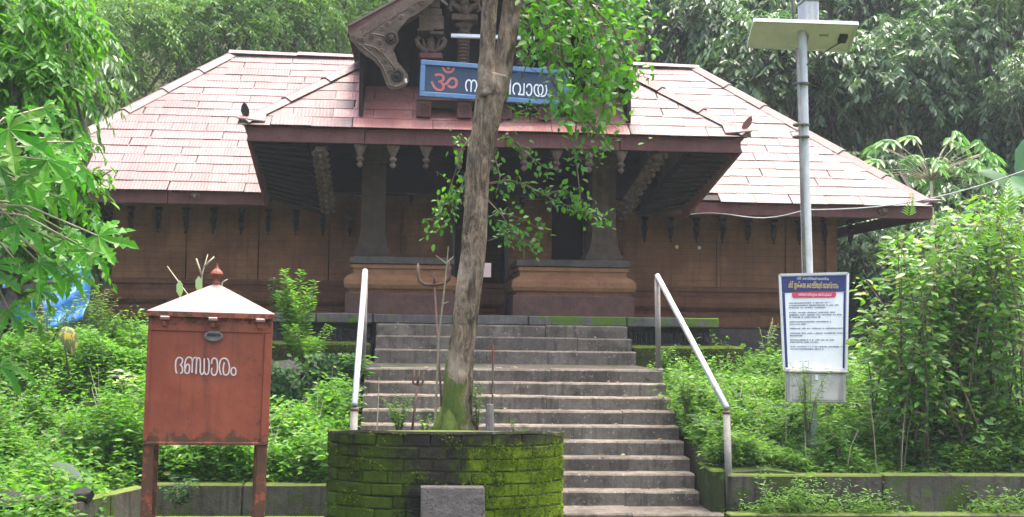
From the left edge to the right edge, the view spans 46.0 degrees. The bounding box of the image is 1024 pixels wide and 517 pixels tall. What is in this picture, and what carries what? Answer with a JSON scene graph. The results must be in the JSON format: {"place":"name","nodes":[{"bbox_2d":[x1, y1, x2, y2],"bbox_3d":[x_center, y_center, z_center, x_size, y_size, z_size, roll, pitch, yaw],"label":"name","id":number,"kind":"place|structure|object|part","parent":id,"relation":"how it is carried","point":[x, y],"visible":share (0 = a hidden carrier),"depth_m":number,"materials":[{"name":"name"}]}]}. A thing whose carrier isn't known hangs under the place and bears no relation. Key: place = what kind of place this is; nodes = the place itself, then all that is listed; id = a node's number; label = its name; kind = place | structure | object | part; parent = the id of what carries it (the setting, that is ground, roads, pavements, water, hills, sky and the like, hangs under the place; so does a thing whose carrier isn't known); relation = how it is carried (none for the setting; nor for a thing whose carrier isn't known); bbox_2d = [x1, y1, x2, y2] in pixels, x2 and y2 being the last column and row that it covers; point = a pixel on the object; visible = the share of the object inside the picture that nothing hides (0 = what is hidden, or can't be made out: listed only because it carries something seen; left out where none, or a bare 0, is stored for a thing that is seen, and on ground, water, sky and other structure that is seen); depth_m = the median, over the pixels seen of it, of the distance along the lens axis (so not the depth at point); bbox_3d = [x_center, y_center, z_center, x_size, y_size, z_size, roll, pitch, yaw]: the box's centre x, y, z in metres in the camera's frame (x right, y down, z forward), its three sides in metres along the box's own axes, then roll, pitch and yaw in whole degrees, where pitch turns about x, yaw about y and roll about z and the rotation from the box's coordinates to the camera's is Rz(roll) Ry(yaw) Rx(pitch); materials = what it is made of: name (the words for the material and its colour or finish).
{"place":"outdoors","nodes":[
{"label":"outdoors","id":0,"kind":"place"},
{"bbox_2d":[0,1,1023,512],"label":"ground","id":1,"kind":"structure","parent":0,"point":[694,457],"depth_m":15.97,"materials":[{"name":"green plant"}]},
{"bbox_2d":[0,488,28,512],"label":"rock","id":2,"kind":"object","parent":1,"relation":"on","point":[12,492],"visible":0.36,"depth_m":10.76,"materials":[{"name":"grey stone"}]},
{"bbox_2d":[0,109,57,218],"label":"forest tree","id":3,"kind":"object","parent":1,"relation":"on","point":[20,155],"depth_m":26.17,"materials":[{"name":"green plant"}]},
{"bbox_2d":[0,424,90,516],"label":"creeping weeds","id":4,"kind":"object","parent":1,"relation":"on","point":[39,511],"visible":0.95,"depth_m":10.20,"materials":[{"name":"green plant"}]},
{"bbox_2d":[0,202,113,339],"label":"forest tree","id":5,"kind":"object","parent":1,"relation":"on","point":[110,245],"visible":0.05,"depth_m":25.48,"materials":[{"name":"green plant"}]},
{"bbox_2d":[0,0,131,343],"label":"broadleaf tree","id":6,"kind":"object","parent":1,"relation":"on","point":[52,20],"visible":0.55,"depth_m":12.81,"materials":[{"name":"green plant"}]},
{"bbox_2d":[50,462,82,494],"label":"broad leaf plant","id":7,"kind":"object","parent":1,"relation":"on","point":[72,469],"visible":0.7,"depth_m":10.56,"materials":[{"name":"green plant"}]},
{"bbox_2d":[0,99,138,396],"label":"lobed leaf tree","id":8,"kind":"object","parent":1,"relation":"on","point":[34,173],"visible":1,"depth_m":8.40,"materials":[{"name":"green plant"}]},
{"bbox_2d":[0,423,141,516],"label":"leafy undergrowth","id":9,"kind":"object","parent":1,"relation":"on","point":[100,485],"visible":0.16,"depth_m":12.31,"materials":[{"name":"green plant"}]},
{"bbox_2d":[13,25,137,347],"bbox_3d":[-6.518,-0.828,17.784,1.967,5.598,1.526,1,-3,-4],"label":"pale leaf tree","id":10,"kind":"object","parent":1,"relation":"on","point":[105,66],"visible":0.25,"depth_m":17.80,"materials":[{"name":"green plant"}]},
{"bbox_2d":[1,25,157,332],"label":"forest tree","id":11,"kind":"object","parent":1,"relation":"on","point":[109,77],"visible":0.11,"depth_m":30.30,"materials":[{"name":"green plant"}]},
{"bbox_2d":[24,485,140,516],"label":"retaining wall","id":12,"kind":"structure","parent":1,"relation":"on","point":[124,502],"depth_m":11.66,"materials":[{"name":"concrete"}]},
{"bbox_2d":[27,495,66,513],"bbox_3d":[-4.043,2.147,10.516,0.323,0.163,0.370,1,-3,-4],"label":"rock","id":13,"kind":"object","parent":12,"relation":"on","point":[37,497],"visible":0.25,"depth_m":10.42,"materials":[{"name":"grey stone"}]},
{"bbox_2d":[68,486,94,503],"bbox_3d":[-3.974,2.184,11.132,0.255,0.172,0.173,2,-4,-29],"label":"rock","id":14,"kind":"object","parent":12,"relation":"on","point":[87,492],"visible":0.87,"depth_m":11.08,"materials":[{"name":"grey stone"}]},
{"bbox_2d":[8,0,227,61],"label":"forest tree","id":15,"kind":"object","parent":1,"relation":"on","point":[36,7],"visible":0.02,"depth_m":36.44,"materials":[{"name":"green plant"}]},
{"bbox_2d":[0,305,274,404],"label":"bushes","id":16,"kind":"object","parent":1,"relation":"on","point":[104,350],"visible":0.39,"depth_m":16.11,"materials":[{"name":"green plant"}]},
{"bbox_2d":[3,261,91,328],"bbox_3d":[-7.337,0.473,18.507,1.615,1.214,0.991,1,-3,-4],"label":"tarpaulin","id":17,"kind":"object","parent":16,"relation":"on","point":[74,295],"visible":0.13,"depth_m":18.41,"materials":[{"name":"blue plastic"}]},
{"bbox_2d":[24,290,90,357],"bbox_3d":[-6.265,0.888,16.498,0.750,0.940,0.726,-1,-3,23],"label":"upright weed","id":18,"kind":"object","parent":16,"relation":"on","point":[43,325],"visible":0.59,"depth_m":16.52,"materials":[{"name":"green plant"}]},
{"bbox_2d":[79,283,118,336],"bbox_3d":[-5.914,0.743,17.186,0.536,0.846,0.605,-2,-4,41],"label":"upright weed","id":19,"kind":"object","parent":16,"relation":"on","point":[93,321],"visible":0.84,"depth_m":17.16,"materials":[{"name":"green plant"}]},
{"bbox_2d":[98,310,132,339],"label":"ledge weed","id":20,"kind":"object","parent":16,"relation":"on","point":[112,331],"visible":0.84,"depth_m":17.30,"materials":[{"name":"green plant"}]},
{"bbox_2d":[7,0,296,123],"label":"forest tree","id":21,"kind":"object","parent":1,"relation":"on","point":[133,23],"visible":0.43,"depth_m":31.20,"materials":[{"name":"green plant"}]},
{"bbox_2d":[158,475,199,508],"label":"leafy weed","id":22,"kind":"object","parent":1,"relation":"on","point":[180,502],"visible":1,"depth_m":12.43,"materials":[{"name":"green plant"}]},
{"bbox_2d":[128,14,230,79],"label":"forest tree","id":23,"kind":"object","parent":1,"relation":"on","point":[180,56],"visible":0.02,"depth_m":40.99,"materials":[{"name":"green plant"}]},
{"bbox_2d":[2,397,359,515],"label":"broad undergrowth","id":24,"kind":"object","parent":1,"relation":"on","point":[318,457],"visible":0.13,"depth_m":13.46,"materials":[{"name":"green plant"}]},
{"bbox_2d":[0,362,367,482],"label":"leafy undergrowth","id":25,"kind":"object","parent":1,"relation":"on","point":[313,433],"visible":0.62,"depth_m":13.60,"materials":[{"name":"green plant"}]},
{"bbox_2d":[59,326,77,374],"bbox_3d":[-5.343,1.112,14.526,0.246,0.586,0.160,1,-3,-4],"label":"croton","id":26,"kind":"object","parent":25,"relation":"on","point":[68,337],"visible":1,"depth_m":14.51,"materials":[{"name":"yellow plant"}]},
{"bbox_2d":[108,369,139,391],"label":"pale leaf plant","id":27,"kind":"object","parent":25,"relation":"on","point":[134,386],"visible":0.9,"depth_m":13.87,"materials":[{"name":"plant"}]},
{"bbox_2d":[167,254,227,296],"bbox_3d":[-3.461,0.353,13.244,0.663,0.811,0.082,1,-3,-4],"label":"dry stalk","id":28,"kind":"object","parent":1,"relation":"on","point":[198,285],"visible":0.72,"depth_m":13.23,"materials":[{"name":"green plant"}]},
{"bbox_2d":[140,263,274,516],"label":"donation box","id":29,"kind":"object","parent":1,"relation":"on","point":[208,366],"visible":1,"depth_m":8.35,"materials":[{"name":"red paint"}]},
{"bbox_2d":[76,0,384,83],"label":"forest tree","id":30,"kind":"object","parent":1,"relation":"on","point":[323,10],"visible":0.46,"depth_m":33.37,"materials":[{"name":"green plant"}]},
{"bbox_2d":[156,516,324,516],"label":"kerb","id":31,"kind":"structure","parent":1,"relation":"on","point":[238,516],"depth_m":13.12,"materials":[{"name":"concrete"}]},
{"bbox_2d":[156,481,327,516],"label":"retaining wall","id":32,"kind":"structure","parent":1,"relation":"on","point":[281,499],"depth_m":13.21,"materials":[{"name":"concrete"}]},
{"bbox_2d":[266,277,278,318],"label":"slender weed","id":33,"kind":"object","parent":1,"relation":"on","point":[272,298],"visible":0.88,"depth_m":16.96,"materials":[{"name":"green plant"}]},
{"bbox_2d":[229,6,325,52],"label":"forest tree","id":34,"kind":"object","parent":1,"relation":"on","point":[294,43],"visible":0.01,"depth_m":41.72,"materials":[{"name":"green plant"}]},
{"bbox_2d":[171,0,390,63],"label":"forest tree","id":35,"kind":"object","parent":1,"relation":"on","point":[355,3],"visible":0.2,"depth_m":34.65,"materials":[{"name":"green plant"}]},
{"bbox_2d":[271,268,320,361],"bbox_3d":[-3.104,0.830,17.199,0.666,1.406,0.618,-1,-4,31],"label":"tall weed","id":36,"kind":"object","parent":1,"relation":"on","point":[289,314],"visible":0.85,"depth_m":17.13,"materials":[{"name":"green plant"}]},
{"bbox_2d":[280,323,333,364],"bbox_3d":[-2.888,1.232,16.816,0.841,0.658,0.633,0,-3,21],"label":"tall weed","id":37,"kind":"object","parent":1,"relation":"on","point":[300,348],"visible":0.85,"depth_m":16.70,"materials":[{"name":"green plant"}]},
{"bbox_2d":[272,342,372,360],"bbox_3d":[-3.283,1.586,18.848,2.180,0.563,1.017,1,-3,-4],"label":"mossy ledge","id":38,"kind":"object","parent":1,"relation":"on","point":[280,354],"visible":0.18,"depth_m":18.39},
{"bbox_2d":[272,340,355,354],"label":"moss","id":39,"kind":"object","parent":38,"relation":"on","point":[276,341],"visible":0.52,"depth_m":18.40,"materials":[{"name":"green plant"}]},
{"bbox_2d":[271,359,379,429],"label":"wall","id":40,"kind":"structure","parent":1,"relation":"on","point":[292,366],"depth_m":16.03,"materials":[{"name":"grey concrete"}]},
{"bbox_2d":[270,352,361,412],"bbox_3d":[-3.288,1.822,15.672,2.678,1.228,0.300,1,-3,-4],"label":"bank creeper","id":41,"kind":"object","parent":40,"relation":"attached to","point":[279,389],"visible":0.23,"depth_m":15.72,"materials":[{"name":"green plant"}]},
{"bbox_2d":[339,353,377,378],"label":"broad leaf plant","id":42,"kind":"object","parent":41,"relation":"on","point":[368,373],"visible":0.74,"depth_m":15.72,"materials":[{"name":"green plant"}]},
{"bbox_2d":[324,0,387,53],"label":"forest tree","id":43,"kind":"object","parent":1,"relation":"on","point":[331,34],"depth_m":38.90,"materials":[{"name":"green plant"}]},
{"bbox_2d":[325,429,565,516],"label":"brick planter","id":44,"kind":"object","parent":1,"relation":"on","point":[375,473],"visible":0.91,"depth_m":9.57,"materials":[{"name":"brick"}]},
{"bbox_2d":[376,381,378,429],"bbox_3d":[-1.091,1.223,9.795,0.020,0.521,0.011,1,-3,-4],"label":"dry stick","id":45,"kind":"object","parent":44,"relation":"in","point":[377,407],"visible":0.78,"depth_m":9.79,"materials":[{"name":"brown wood"}]},
{"bbox_2d":[382,392,414,429],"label":"weed clump","id":46,"kind":"object","parent":44,"relation":"in","point":[400,420],"visible":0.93,"depth_m":9.87,"materials":[{"name":"green plant"}]},
{"bbox_2d":[411,369,424,429],"bbox_3d":[-0.777,1.222,9.869,0.119,0.641,0.024,1,-3,-4],"label":"trident","id":47,"kind":"object","parent":44,"relation":"in","point":[417,383],"visible":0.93,"depth_m":9.87,"materials":[{"name":"metal"}]},
{"bbox_2d":[415,415,435,429],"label":"weed clump","id":48,"kind":"object","parent":44,"relation":"in","point":[423,427],"visible":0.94,"depth_m":9.83,"materials":[{"name":"green plant"}]},
{"bbox_2d":[416,262,450,405],"bbox_3d":[-0.636,0.793,10.285,0.353,1.547,0.206,-1,-4,37],"label":"trident","id":49,"kind":"object","parent":44,"relation":"on","point":[434,284],"visible":0.84,"depth_m":10.32,"materials":[{"name":"metal"}]},
{"bbox_2d":[434,246,453,421],"bbox_3d":[-0.574,0.700,10.063,0.155,1.607,0.017,1,-3,-4],"label":"dry sapling","id":50,"kind":"object","parent":44,"relation":"in","point":[437,368],"visible":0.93,"depth_m":10.06,"materials":[{"name":"brown wood"}]},
{"bbox_2d":[471,382,484,430],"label":"weed clump","id":51,"kind":"object","parent":44,"relation":"in","point":[478,407],"visible":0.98,"depth_m":9.93,"materials":[{"name":"green plant"}]},
{"bbox_2d":[485,404,493,430],"bbox_3d":[-0.184,1.347,9.877,0.072,0.308,0.071,0,-3,17],"label":"post","id":52,"kind":"object","parent":44,"relation":"in","point":[489,426],"visible":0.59,"depth_m":9.86,"materials":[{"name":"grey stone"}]},
{"bbox_2d":[492,344,493,403],"bbox_3d":[-0.160,1.103,9.923,0.023,0.800,0.016,1,-3,-4],"label":"red tipped rod","id":53,"kind":"object","parent":52,"relation":"on","point":[492,374],"visible":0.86,"depth_m":9.93,"materials":[{"name":"paint"}]},
{"bbox_2d":[509,420,516,431],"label":"seedling","id":54,"kind":"object","parent":44,"relation":"on","point":[514,428],"visible":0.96,"depth_m":9.86,"materials":[{"name":"green plant"}]},
{"bbox_2d":[419,0,678,434],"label":"planter tree","id":55,"kind":"object","parent":44,"relation":"on","point":[495,67],"visible":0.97,"depth_m":10.18,"materials":[{"name":"green plant"}]},
{"bbox_2d":[420,485,484,516],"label":"stone slab","id":56,"kind":"structure","parent":1,"relation":"on","point":[452,500],"depth_m":9.35,"materials":[{"name":"stone"}]},
{"bbox_2d":[2,350,1013,476],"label":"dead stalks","id":57,"kind":"object","parent":1,"relation":"on","point":[685,400],"visible":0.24,"depth_m":14.47,"materials":[{"name":"brown plant"}]},
{"bbox_2d":[78,0,943,359],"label":"temple","id":58,"kind":"structure","parent":1,"relation":"on","point":[252,174],"depth_m":20.94,"materials":[{"name":"wood"}]},
{"bbox_2d":[483,263,490,276],"bbox_3d":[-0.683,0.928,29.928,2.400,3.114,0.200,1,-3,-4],"label":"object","id":59,"kind":"structure","parent":58,"relation":"attached to","point":[487,269],"depth_m":29.87,"materials":[{"name":"paper"}]},
{"bbox_2d":[451,33,534,39],"bbox_3d":[-0.302,-3.513,19.158,1.331,0.073,0.077,1,-3,-4],"label":"strip light","id":60,"kind":"object","parent":58,"relation":"attached to","point":[473,36],"visible":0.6,"depth_m":19.10,"materials":[{"name":"white paint"}]},
{"bbox_2d":[419,60,568,105],"bbox_3d":[-0.268,-2.741,18.906,2.349,0.570,0.085,3,-3,-9],"label":"temple sign","id":61,"kind":"object","parent":58,"relation":"attached to","point":[448,80],"visible":0.66,"depth_m":18.83,"materials":[{"name":"blue metal"}]},
{"bbox_2d":[690,170,1023,217],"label":"cable","id":62,"kind":"object","parent":58,"relation":"attached to","point":[873,206],"visible":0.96,"depth_m":15.82,"materials":[{"name":"grey metal"}]},
{"bbox_2d":[21,322,1019,370],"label":"bushes","id":63,"kind":"object","parent":1,"relation":"on","point":[764,359],"visible":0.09,"depth_m":19.99,"materials":[{"name":"green plant"}]},
{"bbox_2d":[361,323,724,516],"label":"staircase","id":64,"kind":"structure","parent":1,"relation":"on","point":[551,377],"depth_m":15.64,"materials":[{"name":"stone"}]},
{"bbox_2d":[350,269,367,429],"bbox_3d":[-1.889,1.465,14.817,0.170,2.803,2.804,1,-3,-4],"label":"handrail","id":65,"kind":"object","parent":64,"relation":"on","point":[361,342],"visible":0.78,"depth_m":14.63,"materials":[{"name":"metal"}]},
{"bbox_2d":[370,322,686,489],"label":"fallen leaves","id":66,"kind":"object","parent":64,"relation":"on","point":[559,409],"visible":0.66,"depth_m":15.73,"materials":[{"name":"brown plant"}]},
{"bbox_2d":[655,346,675,371],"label":"weed clump","id":67,"kind":"object","parent":64,"relation":"on","point":[664,360],"visible":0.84,"depth_m":16.54,"materials":[{"name":"green plant"}]},
{"bbox_2d":[653,273,731,507],"bbox_3d":[2.234,1.537,15.122,0.159,2.803,2.838,1,-3,-10],"label":"handrail","id":68,"kind":"object","parent":64,"relation":"on","point":[659,283],"visible":1,"depth_m":14.84,"materials":[{"name":"metal"}]},
{"bbox_2d":[631,346,744,372],"bbox_3d":[2.721,1.683,19.305,1.787,0.576,1.015,1,-3,-4],"label":"mossy ledge","id":69,"kind":"object","parent":1,"relation":"on","point":[642,360],"visible":0.28,"depth_m":18.82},
{"bbox_2d":[631,345,740,360],"bbox_3d":[2.751,1.500,18.956,1.785,0.277,0.338,1,-3,-4],"label":"moss","id":70,"kind":"object","parent":69,"relation":"on","point":[680,346],"visible":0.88,"depth_m":18.84,"materials":[{"name":"green plant"}]},
{"bbox_2d":[644,360,742,468],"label":"edge undergrowth","id":71,"kind":"object","parent":1,"relation":"on","point":[688,430],"visible":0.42,"depth_m":15.12,"materials":[{"name":"green plant"}]},
{"bbox_2d":[670,370,702,413],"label":"leafy weed","id":72,"kind":"object","parent":71,"relation":"on","point":[688,395],"visible":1,"depth_m":15.12,"materials":[{"name":"green plant"}]},
{"bbox_2d":[594,0,797,73],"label":"forest tree","id":73,"kind":"object","parent":1,"relation":"on","point":[750,5],"visible":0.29,"depth_m":32.98,"materials":[{"name":"green plant"}]},
{"bbox_2d":[661,0,825,78],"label":"forest tree","id":74,"kind":"object","parent":1,"relation":"on","point":[782,7],"visible":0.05,"depth_m":36.65,"materials":[{"name":"green plant"}]},
{"bbox_2d":[757,319,780,356],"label":"thin weed","id":75,"kind":"object","parent":1,"relation":"on","point":[768,345],"visible":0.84,"depth_m":18.70,"materials":[{"name":"green plant"}]},
{"bbox_2d":[636,0,914,151],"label":"forest tree","id":76,"kind":"object","parent":1,"relation":"on","point":[735,63],"visible":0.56,"depth_m":31.17,"materials":[{"name":"green plant"}]},
{"bbox_2d":[747,0,858,450],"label":"solar street lamp","id":77,"kind":"object","parent":1,"relation":"on","point":[805,32],"visible":0.89,"depth_m":14.87,"materials":[{"name":"grey metal"}]},
{"bbox_2d":[778,272,848,370],"bbox_3d":[3.644,0.759,14.584,0.871,1.206,0.037,1,-3,-4],"label":"notice board","id":78,"kind":"object","parent":77,"relation":"attached to","point":[814,311],"visible":1,"depth_m":14.58,"materials":[{"name":"white paint"}]},
{"bbox_2d":[783,370,848,402],"bbox_3d":[3.661,1.539,14.553,0.732,0.386,0.240,1,-3,-4],"label":"battery cabinet","id":79,"kind":"object","parent":77,"relation":"attached to","point":[834,389],"visible":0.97,"depth_m":14.46,"materials":[{"name":"metal"}]},
{"bbox_3d":[3.668,1.549,14.458,0.632,0.296,0.007,1,-3,-4],"label":"door","id":80,"kind":"part","parent":79,"relation":"part of","materials":[{"name":"grey metal"}]},
{"bbox_2d":[787,361,829,430],"bbox_3d":[3.421,1.619,14.273,0.513,0.831,0.564,3,-4,-31],"label":"thin weed","id":81,"kind":"object","parent":1,"relation":"on","point":[806,417],"visible":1,"depth_m":14.21,"materials":[{"name":"green plant"}]},
{"bbox_2d":[668,346,954,391],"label":"bushes","id":82,"kind":"object","parent":1,"relation":"on","point":[777,371],"visible":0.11,"depth_m":18.45,"materials":[{"name":"green plant"}]},
{"bbox_2d":[816,413,852,456],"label":"leafy weed","id":83,"kind":"object","parent":1,"relation":"on","point":[837,445],"visible":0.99,"depth_m":14.12,"materials":[{"name":"green plant"}]},
{"bbox_2d":[648,337,1023,473],"bbox_3d":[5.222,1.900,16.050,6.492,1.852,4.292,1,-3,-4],"label":"feathery undergrowth","id":84,"kind":"object","parent":1,"relation":"on","point":[786,458],"visible":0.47,"depth_m":14.59,"materials":[{"name":"green plant"}]},
{"bbox_2d":[764,0,950,157],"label":"forest tree","id":85,"kind":"object","parent":1,"relation":"on","point":[863,9],"visible":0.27,"depth_m":38.98,"materials":[{"name":"green plant"}]},
{"bbox_2d":[723,462,1023,514],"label":"hanging undergrowth","id":86,"kind":"object","parent":1,"relation":"on","point":[800,502],"visible":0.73,"depth_m":13.55,"materials":[{"name":"green plant"}]},
{"bbox_2d":[725,512,1023,516],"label":"kerb","id":87,"kind":"structure","parent":1,"relation":"on","point":[871,514],"depth_m":13.48,"materials":[{"name":"concrete"}]},
{"bbox_2d":[726,472,1023,511],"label":"retaining wall","id":88,"kind":"structure","parent":1,"relation":"on","point":[930,492],"depth_m":13.77,"materials":[{"name":"concrete"}]},
{"bbox_2d":[737,489,896,512],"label":"hanging undergrowth","id":89,"kind":"object","parent":88,"relation":"on","point":[802,508],"visible":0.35,"depth_m":13.59,"materials":[{"name":"green plant"}]},
{"bbox_2d":[750,0,1021,342],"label":"forest tree","id":90,"kind":"object","parent":1,"relation":"on","point":[916,70],"visible":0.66,"depth_m":30.36,"materials":[{"name":"green plant"}]},
{"bbox_2d":[837,218,957,355],"bbox_3d":[8.296,0.699,28.189,4.274,3.894,4.319,1,-3,-4],"label":"forest tree","id":91,"kind":"object","parent":1,"relation":"on","point":[859,258],"visible":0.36,"depth_m":27.46,"materials":[{"name":"green plant"}]},
{"bbox_2d":[839,139,1023,341],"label":"forest tree","id":92,"kind":"object","parent":1,"relation":"on","point":[955,183],"visible":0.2,"depth_m":28.54,"materials":[{"name":"green plant"}]},
{"bbox_2d":[845,177,1023,470],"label":"tall shrub","id":93,"kind":"object","parent":1,"relation":"on","point":[971,310],"visible":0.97,"depth_m":14.60,"materials":[{"name":"green plant"}]},
{"bbox_2d":[862,130,1006,350],"bbox_3d":[7.965,-0.236,22.701,3.336,4.464,1.606,1,-3,-4],"label":"fingered leaf sapling","id":94,"kind":"object","parent":1,"relation":"on","point":[992,160],"visible":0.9,"depth_m":22.73,"materials":[{"name":"green plant"}]},
{"bbox_2d":[856,0,1023,139],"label":"forest tree","id":95,"kind":"object","parent":1,"relation":"on","point":[1014,33],"visible":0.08,"depth_m":35.20,"materials":[{"name":"green plant"}]},
{"bbox_2d":[868,193,1023,354],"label":"shrub","id":96,"kind":"object","parent":1,"relation":"on","point":[963,205],"visible":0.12,"depth_m":26.40,"materials":[{"name":"green plant"}]},
{"bbox_2d":[900,52,1023,209],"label":"forest tree","id":97,"kind":"object","parent":1,"relation":"on","point":[977,124],"visible":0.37,"depth_m":30.25,"materials":[{"name":"green plant"}]},
{"bbox_2d":[955,0,1023,334],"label":"forest tree","id":98,"kind":"object","parent":1,"relation":"on","point":[999,4],"visible":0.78,"depth_m":30.38,"materials":[{"name":"green plant"}]},
{"bbox_2d":[975,40,1023,145],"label":"forest tree","id":99,"kind":"object","parent":1,"relation":"on","point":[1008,84],"visible":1,"depth_m":28.50,"materials":[{"name":"green plant"}]},
{"bbox_2d":[978,139,1023,201],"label":"banana plant","id":100,"kind":"object","parent":1,"relation":"on","point":[1017,181],"visible":0.69,"depth_m":19.93,"materials":[{"name":"green plant"}]}
]}

